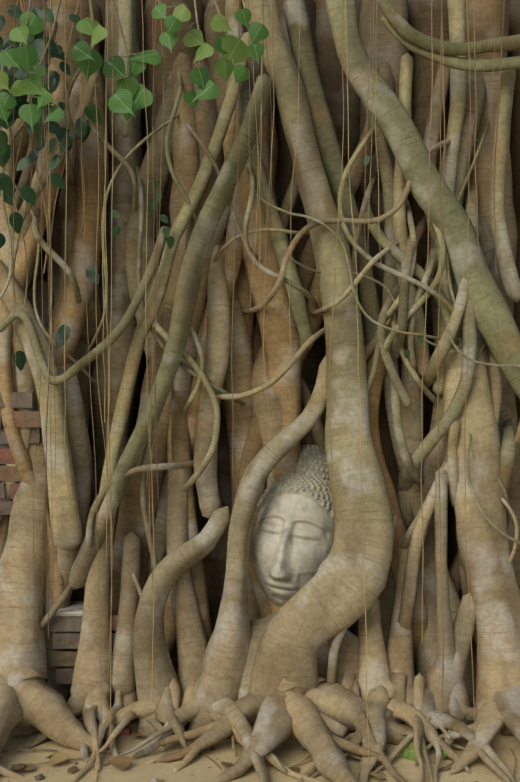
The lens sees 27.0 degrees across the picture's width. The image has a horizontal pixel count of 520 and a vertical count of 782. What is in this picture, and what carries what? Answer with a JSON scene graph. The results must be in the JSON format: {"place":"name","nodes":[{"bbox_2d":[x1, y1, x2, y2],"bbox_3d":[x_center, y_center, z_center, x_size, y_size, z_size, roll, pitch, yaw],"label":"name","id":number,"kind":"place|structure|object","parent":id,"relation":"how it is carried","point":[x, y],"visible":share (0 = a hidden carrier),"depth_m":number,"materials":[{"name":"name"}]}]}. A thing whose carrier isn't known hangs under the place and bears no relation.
{"place":"outdoors","nodes":[
{"label":"outdoors","id":0,"kind":"place"},
{"bbox_2d":[0,703,519,781],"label":"sand ground","id":1,"kind":"structure","parent":0,"point":[198,765],"depth_m":3.24,"materials":[{"name":"beige sand"}]},
{"bbox_2d":[0,391,118,683],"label":"ruined brick wall","id":2,"kind":"structure","parent":1,"relation":"on","point":[61,654],"depth_m":3.65,"materials":[{"name":"brown brick"}]},
{"bbox_2d":[54,600,83,615],"bbox_3d":[-0.619,0.749,3.707,0.146,0.033,0.210,0,0,2],"label":"stone ledge","id":3,"kind":"object","parent":2,"relation":"on","point":[74,608],"visible":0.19,"depth_m":3.63,"materials":[{"name":"grey stone"}]},
{"bbox_2d":[80,719,130,735],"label":"brick fragments","id":4,"kind":"object","parent":1,"relation":"on","point":[126,731],"visible":0.12,"depth_m":3.48,"materials":[{"name":"brown brick"}]},
{"bbox_2d":[10,704,467,781],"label":"dry leaves","id":5,"kind":"object","parent":1,"relation":"on","point":[121,762],"visible":0.38,"depth_m":3.22,"materials":[{"name":"brown plant"}]},
{"bbox_2d":[6,744,477,781],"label":"ground pebbles","id":6,"kind":"object","parent":1,"relation":"on","point":[39,777],"visible":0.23,"depth_m":3.16,"materials":[{"name":"stone"}]},
{"bbox_2d":[2,740,515,781],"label":"ground twigs","id":7,"kind":"object","parent":1,"relation":"on","point":[14,750],"visible":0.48,"depth_m":3.32,"materials":[{"name":"brown wood"}]},
{"bbox_2d":[13,0,504,759],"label":"hanging aerial roots","id":8,"kind":"object","parent":1,"relation":"on","point":[47,164],"visible":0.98,"depth_m":3.29,"materials":[{"name":"brown plant"}]},
{"bbox_2d":[0,0,519,781],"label":"tree roots","id":9,"kind":"object","parent":1,"relation":"on","point":[260,676],"visible":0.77,"depth_m":3.55,"materials":[{"name":"brown plant"}]},
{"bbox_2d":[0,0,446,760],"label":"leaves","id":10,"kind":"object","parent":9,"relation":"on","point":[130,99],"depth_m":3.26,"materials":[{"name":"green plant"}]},
{"bbox_2d":[251,444,334,606],"bbox_3d":[0.129,0.466,3.714,0.352,0.565,0.345,0,0,-29],"label":"buddha head statue","id":11,"kind":"object","parent":9,"relation":"in","point":[293,537],"visible":0.73,"depth_m":3.58,"materials":[{"name":"stone"}]},
{"bbox_2d":[0,0,519,702],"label":"banyan tree trunks","id":12,"kind":"object","parent":1,"relation":"on","point":[490,18],"visible":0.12,"depth_m":3.83,"materials":[{"name":"brown plant"}]},
{"bbox_2d":[0,5,423,370],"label":"leaves","id":13,"kind":"object","parent":12,"relation":"attached to","point":[27,193],"visible":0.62,"depth_m":3.47,"materials":[{"name":"green plant"}]},
{"bbox_2d":[0,43,519,630],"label":"vines","id":14,"kind":"object","parent":12,"relation":"attached to","point":[398,309],"visible":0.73,"depth_m":3.53,"materials":[{"name":"brown plant"}]}
]}

